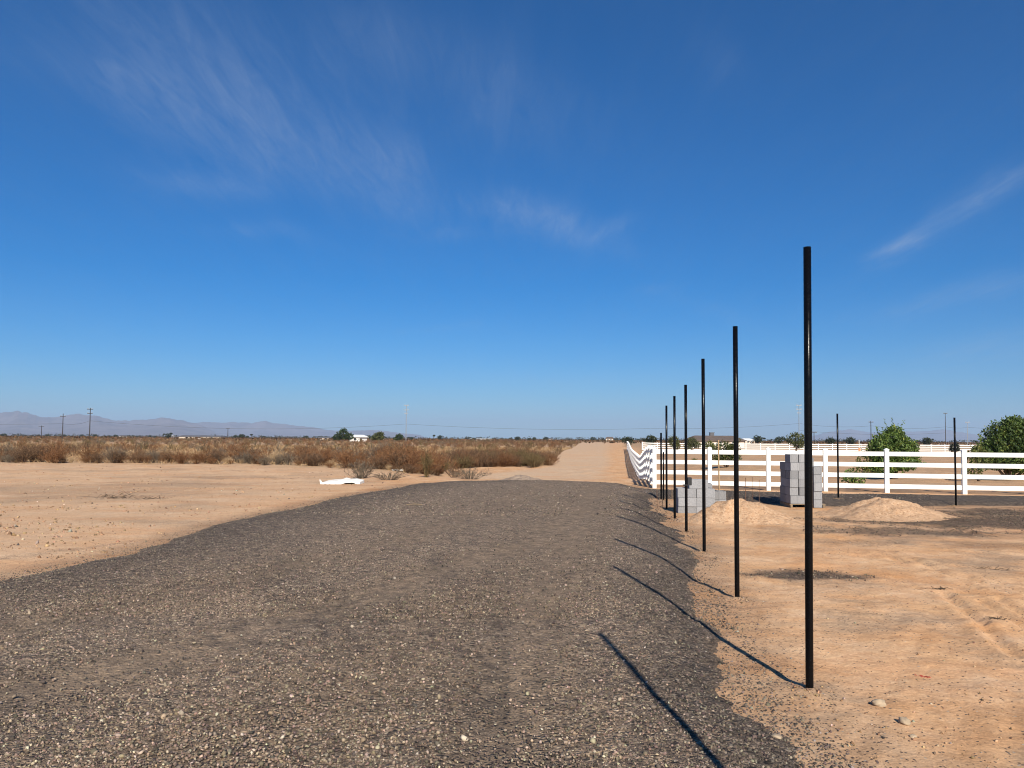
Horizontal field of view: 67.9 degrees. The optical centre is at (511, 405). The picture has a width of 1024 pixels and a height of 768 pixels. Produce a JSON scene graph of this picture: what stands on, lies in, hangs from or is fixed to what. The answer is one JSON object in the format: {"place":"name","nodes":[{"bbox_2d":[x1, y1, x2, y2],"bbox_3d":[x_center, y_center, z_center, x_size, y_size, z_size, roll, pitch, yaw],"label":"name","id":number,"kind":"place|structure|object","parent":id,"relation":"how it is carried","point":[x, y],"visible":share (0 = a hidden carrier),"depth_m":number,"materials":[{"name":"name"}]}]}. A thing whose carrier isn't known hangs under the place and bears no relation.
{"place":"outdoors","nodes":[
{"label":"outdoors","id":0,"kind":"place"},
{"bbox_2d":[0,411,218,436],"bbox_3d":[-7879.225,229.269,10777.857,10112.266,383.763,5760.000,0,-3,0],"label":"mountains","id":1,"kind":"structure","parent":0,"point":[19,422],"depth_m":9665.69,"materials":[{"name":"stone"}]},
{"bbox_2d":[0,443,571,475],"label":"dry grass","id":2,"kind":"structure","parent":0,"point":[283,446],"depth_m":89.72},
{"bbox_2d":[197,421,426,437],"bbox_3d":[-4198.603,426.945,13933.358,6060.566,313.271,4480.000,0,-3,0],"label":"mountains","id":3,"kind":"structure","parent":0,"point":[262,428],"depth_m":13346.19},
{"bbox_2d":[0,480,1023,767],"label":"gravel road","id":4,"kind":"structure","parent":0,"point":[580,520],"depth_m":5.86,"materials":[{"name":"gravel"}]},
{"bbox_2d":[0,437,1023,767],"bbox_3d":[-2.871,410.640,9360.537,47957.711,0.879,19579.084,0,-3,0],"label":"ground","id":5,"kind":"structure","parent":0,"point":[938,629],"depth_m":9.30,"materials":[{"name":"sand"}]},
{"bbox_2d":[0,453,16,462],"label":"desert shrub","id":6,"kind":"object","parent":5,"relation":"on","point":[8,459],"visible":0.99,"depth_m":44.73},
{"bbox_2d":[6,444,34,462],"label":"desert shrub","id":7,"kind":"object","parent":5,"relation":"on","point":[23,458],"visible":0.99,"depth_m":45.23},
{"bbox_2d":[19,442,48,461],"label":"desert shrub","id":8,"kind":"object","parent":5,"relation":"on","point":[38,451],"visible":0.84,"depth_m":45.95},
{"bbox_2d":[38,445,70,462],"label":"desert shrub","id":9,"kind":"object","parent":5,"relation":"on","point":[56,455],"visible":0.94,"depth_m":44.73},
{"bbox_2d":[41,442,73,457],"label":"desert shrub","id":10,"kind":"object","parent":5,"relation":"on","point":[54,446],"visible":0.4,"depth_m":49.80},
{"bbox_2d":[72,442,101,461],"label":"desert shrub","id":11,"kind":"object","parent":5,"relation":"on","point":[87,452],"visible":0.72,"depth_m":46.04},
{"bbox_2d":[85,451,107,462],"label":"desert shrub","id":12,"kind":"object","parent":5,"relation":"on","point":[95,456],"visible":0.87,"depth_m":45.49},
{"bbox_2d":[83,491,137,499],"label":"dry twigs","id":13,"kind":"object","parent":5,"relation":"on","point":[115,497],"visible":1,"depth_m":19.51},
{"bbox_2d":[100,447,126,462],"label":"desert shrub","id":14,"kind":"object","parent":5,"relation":"on","point":[114,452],"visible":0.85,"depth_m":44.78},
{"bbox_2d":[105,447,127,462],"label":"desert shrub","id":15,"kind":"object","parent":5,"relation":"on","point":[110,452],"visible":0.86,"depth_m":44.76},
{"bbox_2d":[126,451,148,462],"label":"desert shrub","id":16,"kind":"object","parent":5,"relation":"on","point":[135,458],"visible":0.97,"depth_m":44.73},
{"bbox_2d":[160,448,187,461],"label":"desert shrub","id":17,"kind":"object","parent":5,"relation":"on","point":[170,454],"visible":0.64,"depth_m":46.44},
{"bbox_2d":[171,449,189,463],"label":"desert shrub","id":18,"kind":"object","parent":5,"relation":"on","point":[181,458],"visible":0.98,"depth_m":44.47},
{"bbox_2d":[185,449,211,463],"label":"desert shrub","id":19,"kind":"object","parent":5,"relation":"on","point":[199,458],"visible":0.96,"depth_m":44.71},
{"bbox_2d":[178,435,224,438],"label":"barn","id":20,"kind":"structure","parent":5,"relation":"on","point":[201,436],"depth_m":555.54,"materials":[{"name":"paint"}]},
{"bbox_2d":[207,448,229,463],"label":"desert shrub","id":21,"kind":"object","parent":5,"relation":"on","point":[220,458],"visible":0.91,"depth_m":45.38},
{"bbox_2d":[226,444,256,461],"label":"desert shrub","id":22,"kind":"object","parent":5,"relation":"on","point":[232,454],"visible":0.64,"depth_m":48.71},
{"bbox_2d":[230,443,261,459],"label":"desert shrub","id":23,"kind":"object","parent":5,"relation":"on","point":[244,448],"visible":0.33,"depth_m":50.11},
{"bbox_2d":[236,449,256,463],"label":"desert shrub","id":24,"kind":"object","parent":5,"relation":"on","point":[246,459],"visible":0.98,"depth_m":44.90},
{"bbox_2d":[246,449,268,463],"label":"desert shrub","id":25,"kind":"object","parent":5,"relation":"on","point":[258,457],"visible":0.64,"depth_m":45.44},
{"bbox_2d":[255,453,271,464],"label":"desert shrub","id":26,"kind":"object","parent":5,"relation":"on","point":[265,460],"visible":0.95,"depth_m":44.47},
{"bbox_2d":[277,451,297,464],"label":"desert shrub","id":27,"kind":"object","parent":5,"relation":"on","point":[287,462],"visible":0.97,"depth_m":43.60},
{"bbox_2d":[284,441,319,463],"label":"desert shrub","id":28,"kind":"object","parent":5,"relation":"on","point":[296,452],"visible":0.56,"depth_m":46.08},
{"bbox_2d":[302,451,326,465],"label":"desert shrub","id":29,"kind":"object","parent":5,"relation":"on","point":[315,459],"visible":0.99,"depth_m":42.43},
{"bbox_2d":[307,442,343,459],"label":"desert shrub","id":30,"kind":"object","parent":5,"relation":"on","point":[328,450],"visible":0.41,"depth_m":48.48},
{"bbox_2d":[320,449,336,463],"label":"desert shrub","id":31,"kind":"object","parent":5,"relation":"on","point":[329,456],"visible":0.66,"depth_m":44.26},
{"bbox_2d":[320,478,363,483],"bbox_3d":[-5.949,2.641,26.606,1.456,0.230,0.690,1,-3,-4],"label":"discarded panel","id":32,"kind":"object","parent":5,"relation":"on","point":[347,480],"visible":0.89,"depth_m":26.31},
{"bbox_2d":[332,427,353,441],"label":"green tree","id":33,"kind":"object","parent":5,"relation":"on","point":[339,436],"visible":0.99,"depth_m":298.92,"materials":[{"name":"green plant"}]},
{"bbox_2d":[335,448,363,467],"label":"desert shrub","id":34,"kind":"object","parent":5,"relation":"on","point":[346,458],"visible":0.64,"depth_m":40.30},
{"bbox_2d":[336,447,365,463],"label":"desert shrub","id":35,"kind":"object","parent":5,"relation":"on","point":[348,454],"visible":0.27,"depth_m":41.00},
{"bbox_2d":[349,453,366,467],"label":"desert shrub","id":36,"kind":"object","parent":5,"relation":"on","point":[359,457],"visible":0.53,"depth_m":39.90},
{"bbox_2d":[350,435,366,441],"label":"white building","id":37,"kind":"structure","parent":5,"relation":"on","point":[362,437],"depth_m":307.89,"materials":[{"name":"paint"}]},
{"bbox_2d":[344,459,376,478],"bbox_3d":[-5.928,2.480,30.069,1.114,0.874,1.467,-1,-3,30],"label":"desert shrub","id":38,"kind":"object","parent":5,"relation":"on","point":[361,471],"visible":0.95,"depth_m":30.00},
{"bbox_2d":[371,431,384,440],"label":"green tree","id":39,"kind":"object","parent":5,"relation":"on","point":[378,436],"visible":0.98,"depth_m":298.94,"materials":[{"name":"green plant"}]},
{"bbox_2d":[367,455,393,469],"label":"desert shrub","id":40,"kind":"object","parent":5,"relation":"on","point":[380,462],"visible":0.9,"depth_m":38.40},
{"bbox_2d":[366,471,408,479],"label":"desert shrub","id":41,"kind":"object","parent":5,"relation":"on","point":[389,476],"visible":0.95,"depth_m":29.03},
{"bbox_2d":[365,445,412,465],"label":"desert shrub","id":42,"kind":"object","parent":5,"relation":"on","point":[382,453],"visible":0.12,"depth_m":40.79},
{"bbox_2d":[374,445,414,466],"bbox_3d":[-6.077,2.676,39.473,2.160,1.356,2.275,0,-3,11],"label":"desert shrub","id":43,"kind":"object","parent":5,"relation":"on","point":[391,453],"visible":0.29,"depth_m":39.32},
{"bbox_2d":[378,448,420,471],"bbox_3d":[-5.829,2.669,38.482,2.402,1.319,1.626,1,-3,-5],"label":"desert shrub","id":44,"kind":"object","parent":5,"relation":"on","point":[396,461],"visible":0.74,"depth_m":38.27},
{"bbox_2d":[383,446,424,471],"bbox_3d":[-5.549,2.707,38.681,2.350,1.313,2.403,3,-3,-42],"label":"desert shrub","id":45,"kind":"object","parent":5,"relation":"on","point":[414,456],"visible":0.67,"depth_m":38.39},
{"bbox_2d":[398,463,419,473],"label":"desert shrub","id":46,"kind":"object","parent":5,"relation":"on","point":[409,467],"visible":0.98,"depth_m":37.51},
{"bbox_2d":[401,452,422,473],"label":"desert shrub","id":47,"kind":"object","parent":5,"relation":"on","point":[415,463],"visible":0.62,"depth_m":38.28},
{"bbox_2d":[401,445,435,472],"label":"desert shrub","id":48,"kind":"object","parent":5,"relation":"on","point":[419,457],"visible":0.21,"depth_m":40.45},
{"bbox_2d":[415,448,435,476],"bbox_3d":[-3.506,2.379,31.757,0.815,1.292,0.930,2,-3,-39],"label":"desert shrub","id":49,"kind":"object","parent":5,"relation":"on","point":[426,464],"visible":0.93,"depth_m":31.70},
{"bbox_2d":[416,448,449,470],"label":"desert shrub","id":50,"kind":"object","parent":5,"relation":"on","point":[441,457],"visible":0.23,"depth_m":43.82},
{"bbox_2d":[443,463,462,477],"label":"desert shrub","id":51,"kind":"object","parent":5,"relation":"on","point":[449,472],"visible":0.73,"depth_m":33.27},
{"bbox_2d":[442,447,476,463],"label":"desert shrub","id":52,"kind":"object","parent":5,"relation":"on","point":[456,451],"visible":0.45,"depth_m":60.44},
{"bbox_2d":[451,454,477,468],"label":"desert shrub","id":53,"kind":"object","parent":5,"relation":"on","point":[462,462],"visible":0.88,"depth_m":59.17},
{"bbox_2d":[448,466,490,478],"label":"desert shrub","id":54,"kind":"object","parent":5,"relation":"on","point":[463,471],"visible":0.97,"depth_m":30.16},
{"bbox_2d":[474,451,490,466],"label":"desert shrub","id":55,"kind":"object","parent":5,"relation":"on","point":[482,461],"visible":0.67,"depth_m":61.69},
{"bbox_2d":[0,435,982,468],"bbox_3d":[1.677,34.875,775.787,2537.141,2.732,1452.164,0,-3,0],"label":"scrub","id":56,"kind":"object","parent":5,"relation":"on","point":[527,444],"visible":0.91,"depth_m":161.00,"materials":[{"name":"plant"}]},
{"bbox_2d":[0,433,982,442],"bbox_3d":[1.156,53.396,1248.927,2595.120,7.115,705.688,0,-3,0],"label":"treeline","id":57,"kind":"object","parent":5,"relation":"on","point":[466,437],"visible":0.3,"depth_m":1086.58,"materials":[{"name":"green plant"}]},
{"bbox_2d":[0,464,1023,767],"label":"sand pebbles","id":58,"kind":"object","parent":5,"relation":"on","point":[402,476],"visible":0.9,"depth_m":11.98,"materials":[{"name":"stone"}]},
{"bbox_2d":[508,452,525,466],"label":"desert shrub","id":59,"kind":"object","parent":5,"relation":"on","point":[520,462],"visible":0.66,"depth_m":63.94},
{"bbox_2d":[502,475,540,479],"bbox_3d":[0.356,2.793,29.241,2.567,0.301,2.110,0,-3,0],"label":"grit heap","id":60,"kind":"object","parent":5,"relation":"on","point":[520,477],"visible":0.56,"depth_m":29.01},
{"bbox_2d":[519,452,546,467],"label":"desert shrub","id":61,"kind":"object","parent":5,"relation":"on","point":[533,460],"visible":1,"depth_m":62.24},
{"bbox_2d":[542,453,560,465],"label":"desert shrub","id":62,"kind":"object","parent":5,"relation":"on","point":[555,460],"visible":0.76,"depth_m":66.80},
{"bbox_2d":[622,436,634,444],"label":"distant tree","id":63,"kind":"object","parent":5,"relation":"on","point":[628,439],"visible":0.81,"depth_m":189.31,"materials":[{"name":"green plant"}]},
{"bbox_2d":[627,441,654,487],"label":"rail fence","id":64,"kind":"object","parent":5,"relation":"on","point":[642,464],"visible":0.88,"depth_m":36.35,"materials":[{"name":"white plastic"}]},
{"bbox_2d":[645,435,656,444],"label":"distant tree","id":65,"kind":"object","parent":5,"relation":"on","point":[652,439],"visible":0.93,"depth_m":209.54,"materials":[{"name":"green plant"}]},
{"bbox_2d":[660,433,661,498],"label":"steel post","id":66,"kind":"object","parent":5,"relation":"on","point":[660,465],"visible":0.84,"depth_m":20.59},
{"bbox_2d":[665,406,667,508],"bbox_3d":[3.614,1.317,17.773,0.050,2.648,0.049,0,-3,0],"label":"steel post","id":67,"kind":"object","parent":5,"relation":"on","point":[666,449],"visible":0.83,"depth_m":17.77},
{"bbox_2d":[673,396,675,518],"bbox_3d":[3.293,1.165,15.390,0.051,2.732,0.049,0,-3,0],"label":"steel post","id":68,"kind":"object","parent":5,"relation":"on","point":[674,448],"visible":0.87,"depth_m":15.38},
{"bbox_2d":[668,436,680,449],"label":"green tree","id":69,"kind":"object","parent":5,"relation":"on","point":[670,442],"visible":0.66,"depth_m":117.63,"materials":[{"name":"green plant"}]},
{"bbox_2d":[677,506,695,512],"bbox_3d":[3.846,2.313,16.767,0.395,0.193,0.193,0,-3,2],"label":"concrete block","id":70,"kind":"object","parent":5,"relation":"on","point":[682,509],"depth_m":16.67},
{"bbox_2d":[677,497,696,506],"bbox_3d":[3.851,2.116,16.755,0.395,0.193,0.193,0,-3,2],"label":"concrete block","id":71,"kind":"object","parent":70,"relation":"on","point":[692,502],"depth_m":16.66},
{"bbox_2d":[677,488,695,497],"bbox_3d":[3.846,1.920,16.771,0.395,0.193,0.193,0,-3,6],"label":"concrete block","id":72,"kind":"object","parent":71,"relation":"on","point":[681,492],"depth_m":16.68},
{"bbox_2d":[688,479,707,488],"bbox_3d":[4.100,1.725,16.758,0.395,0.193,0.193,0,-3,6],"label":"concrete block","id":73,"kind":"object","parent":72,"relation":"on","point":[696,483],"depth_m":16.67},
{"bbox_2d":[683,385,691,531],"bbox_3d":[3.034,1.026,13.161,0.144,2.787,0.085,0,-3,0],"label":"steel post","id":74,"kind":"object","parent":5,"relation":"on","point":[688,480],"visible":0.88,"depth_m":13.15,"materials":[{"name":"black metal"}]},
{"bbox_2d":[687,437,701,449],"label":"green tree","id":75,"kind":"object","parent":5,"relation":"on","point":[691,444],"visible":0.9,"depth_m":117.61,"materials":[{"name":"green plant"}]},
{"bbox_2d":[701,359,705,551],"bbox_3d":[2.781,0.844,11.027,0.057,3.065,0.049,0,-3,0],"label":"steel post","id":76,"kind":"object","parent":5,"relation":"on","point":[703,459],"visible":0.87,"depth_m":11.01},
{"bbox_2d":[682,432,746,446],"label":"house","id":77,"kind":"structure","parent":5,"relation":"on","point":[715,439],"depth_m":201.04,"materials":[{"name":"paint"}]},
{"bbox_2d":[718,440,719,489],"bbox_3d":[5.807,1.765,21.341,0.047,1.610,0.032,0,-3,0],"label":"wooden stake","id":78,"kind":"object","parent":5,"relation":"on","point":[718,469],"visible":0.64,"depth_m":21.32,"materials":[{"name":"brown wood"}]},
{"bbox_2d":[712,438,741,467],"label":"green bush","id":79,"kind":"object","parent":5,"relation":"on","point":[725,446],"visible":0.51,"depth_m":50.76,"materials":[{"name":"green plant"}]},
{"bbox_2d":[733,326,739,596],"bbox_3d":[2.284,0.693,7.739,0.053,3.020,0.049,0,-3,0],"label":"steel post","id":80,"kind":"object","parent":5,"relation":"on","point":[736,463],"visible":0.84,"depth_m":7.72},
{"bbox_2d":[677,498,804,525],"bbox_3d":[4.579,2.093,15.128,3.485,0.501,2.386,0,-3,0],"label":"sand heap","id":81,"kind":"object","parent":5,"relation":"on","point":[750,513],"visible":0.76,"depth_m":14.74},
{"bbox_2d":[786,431,803,450],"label":"green tree","id":82,"kind":"object","parent":5,"relation":"on","point":[799,444],"visible":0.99,"depth_m":117.69,"materials":[{"name":"green plant"}]},
{"bbox_2d":[780,501,825,507],"bbox_3d":[7.083,2.419,18.557,0.840,0.114,0.840,0,-3,3],"label":"pallet","id":83,"kind":"object","parent":5,"relation":"on","point":[790,505],"visible":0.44,"depth_m":18.32,"materials":[{"name":"brown wood"}]},
{"bbox_2d":[785,494,798,503],"bbox_3d":[6.761,2.250,18.353,0.193,0.193,0.395,0,-3,2],"label":"concrete block","id":84,"kind":"object","parent":83,"relation":"on","point":[792,499],"depth_m":18.16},
{"bbox_2d":[785,486,797,494],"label":"concrete block","id":85,"kind":"object","parent":84,"relation":"on","point":[791,490],"depth_m":18.19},
{"bbox_2d":[785,478,797,486],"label":"concrete block","id":86,"kind":"object","parent":85,"relation":"on","point":[791,482],"depth_m":18.18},
{"bbox_2d":[785,470,797,478],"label":"concrete block","id":87,"kind":"object","parent":86,"relation":"on","point":[791,474],"depth_m":18.19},
{"bbox_2d":[785,462,798,470],"bbox_3d":[6.771,1.465,18.390,0.193,0.193,0.395,0,-3,1],"label":"concrete block","id":88,"kind":"object","parent":87,"relation":"on","point":[791,466],"depth_m":18.20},
{"bbox_2d":[785,454,797,462],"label":"concrete block","id":89,"kind":"object","parent":88,"relation":"on","point":[791,457],"depth_m":18.22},
{"bbox_2d":[803,246,813,687],"bbox_3d":[1.927,0.528,4.939,0.064,3.149,0.049,0,-3,0],"label":"steel post","id":90,"kind":"object","parent":5,"relation":"on","point":[809,664],"visible":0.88,"depth_m":4.93,"materials":[{"name":"metal"}]},
{"bbox_2d":[642,442,978,451],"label":"rail fence","id":91,"kind":"object","parent":5,"relation":"on","point":[818,446],"visible":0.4,"depth_m":132.42,"materials":[{"name":"white plastic"}]},
{"bbox_2d":[667,498,960,716],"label":"dug soil clods","id":92,"kind":"object","parent":5,"relation":"on","point":[807,689],"visible":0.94,"depth_m":4.98,"materials":[{"name":"soil"}]},
{"bbox_2d":[813,499,821,507],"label":"concrete block","id":93,"kind":"object","parent":5,"relation":"on","point":[817,503],"depth_m":18.09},
{"bbox_2d":[813,491,821,498],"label":"concrete block","id":94,"kind":"object","parent":93,"relation":"on","point":[817,494],"depth_m":18.10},
{"bbox_2d":[812,483,821,490],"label":"concrete block","id":95,"kind":"object","parent":94,"relation":"on","point":[817,486],"depth_m":18.09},
{"bbox_2d":[812,474,821,482],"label":"concrete block","id":96,"kind":"object","parent":95,"relation":"on","point":[816,478],"depth_m":18.12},
{"bbox_2d":[812,466,821,474],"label":"concrete block","id":97,"kind":"object","parent":96,"relation":"on","point":[816,470],"depth_m":18.11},
{"bbox_2d":[836,414,838,497],"bbox_3d":[8.730,1.451,20.361,0.050,2.488,0.047,0,-3,0],"label":"steel post","id":98,"kind":"object","parent":5,"relation":"on","point":[837,457],"visible":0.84,"depth_m":20.34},
{"bbox_2d":[652,446,1023,493],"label":"rail fence","id":99,"kind":"object","parent":5,"relation":"on","point":[963,476],"visible":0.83,"depth_m":23.99,"materials":[{"name":"white plastic"}]},
{"bbox_2d":[839,468,866,483],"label":"green bush","id":100,"kind":"object","parent":5,"relation":"on","point":[852,479],"visible":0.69,"depth_m":27.96,"materials":[{"name":"green plant"}]},
{"bbox_2d":[852,445,873,472],"bbox_3d":[17.755,2.796,37.968,1.658,1.674,1.055,0,-3,0],"label":"green bush","id":101,"kind":"object","parent":5,"relation":"on","point":[866,469],"visible":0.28,"depth_m":37.84,"materials":[{"name":"green plant"}]},
{"bbox_2d":[871,699,886,706],"bbox_3d":[2.248,1.821,4.656,0.088,0.058,0.073,0,-3,4],"label":"rock","id":102,"kind":"object","parent":5,"relation":"on","point":[878,702],"visible":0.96,"depth_m":4.63,"materials":[{"name":"stone"}]},
{"bbox_2d":[742,506,1023,580],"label":"gravel patches","id":103,"kind":"object","parent":5,"relation":"on","point":[945,526],"visible":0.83,"depth_m":14.76,"materials":[{"name":"gravel"}]},
{"bbox_2d":[814,497,960,521],"bbox_3d":[8.155,2.193,16.289,3.918,0.452,2.899,0,-3,0],"label":"sand heap","id":104,"kind":"object","parent":5,"relation":"on","point":[879,509],"visible":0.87,"depth_m":15.85,"materials":[{"name":"sand"}]},
{"bbox_2d":[865,418,925,478],"bbox_3d":[16.667,1.898,33.150,2.368,2.775,1.889,0,-3,0],"label":"green bush","id":105,"kind":"object","parent":5,"relation":"on","point":[892,438],"visible":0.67,"depth_m":32.85,"materials":[{"name":"green plant"}]},
{"bbox_2d":[898,717,910,725],"bbox_3d":[2.240,1.800,4.335,0.063,0.050,0.084,0,-3,0],"label":"rock","id":106,"kind":"object","parent":5,"relation":"on","point":[904,721],"visible":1,"depth_m":4.32,"materials":[{"name":"stone"}]},
{"bbox_2d":[948,442,959,451],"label":"green bush","id":107,"kind":"object","parent":5,"relation":"on","point":[951,448],"visible":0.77,"depth_m":117.65,"materials":[{"name":"green plant"}]},
{"bbox_2d":[953,418,956,504],"bbox_3d":[11.140,1.506,19.099,0.048,2.423,0.047,0,-3,0],"label":"steel post","id":108,"kind":"object","parent":5,"relation":"on","point":[954,427],"visible":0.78,"depth_m":19.09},
{"bbox_2d":[967,438,992,480],"bbox_3d":[19.383,2.288,31.637,1.104,1.901,0.994,0,-3,14],"label":"green bush","id":109,"kind":"object","parent":5,"relation":"on","point":[971,459],"visible":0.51,"depth_m":31.56,"materials":[{"name":"green plant"}]},
{"bbox_2d":[970,415,1023,474],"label":"green bush","id":110,"kind":"object","parent":5,"relation":"on","point":[1007,436],"visible":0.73,"depth_m":32.84,"materials":[{"name":"green plant"}]},
{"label":"utility pole","id":111,"kind":"object","parent":5,"relation":"on","visible":0},
{"bbox_2d":[413,424,649,429],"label":"power line","id":112,"kind":"object","parent":111,"relation":"attached to","point":[557,429],"visible":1,"depth_m":326.40,"materials":[{"name":"grey"}]},
{"bbox_2d":[0,0,1023,440],"label":"sky","id":113,"kind":"structure","parent":0,"point":[532,218],"materials":[{"name":"blue"}]},
{"bbox_2d":[803,429,985,441],"bbox_3d":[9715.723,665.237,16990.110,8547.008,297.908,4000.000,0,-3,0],"label":"mountains","id":114,"kind":"structure","parent":0,"point":[938,435],"depth_m":16647.27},
{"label":"concrete block","id":115,"kind":"object","parent":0,"visible":0},
{"bbox_2d":[697,498,714,506],"bbox_3d":[4.253,2.119,16.747,0.395,0.193,0.193,0,-3,3],"label":"concrete block","id":116,"kind":"object","parent":115,"relation":"on","point":[710,502],"depth_m":16.65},
{"bbox_2d":[696,488,714,497],"bbox_3d":[4.255,1.922,16.749,0.395,0.193,0.193,0,-3,5],"label":"concrete block","id":117,"kind":"object","parent":116,"relation":"on","point":[710,492],"depth_m":16.65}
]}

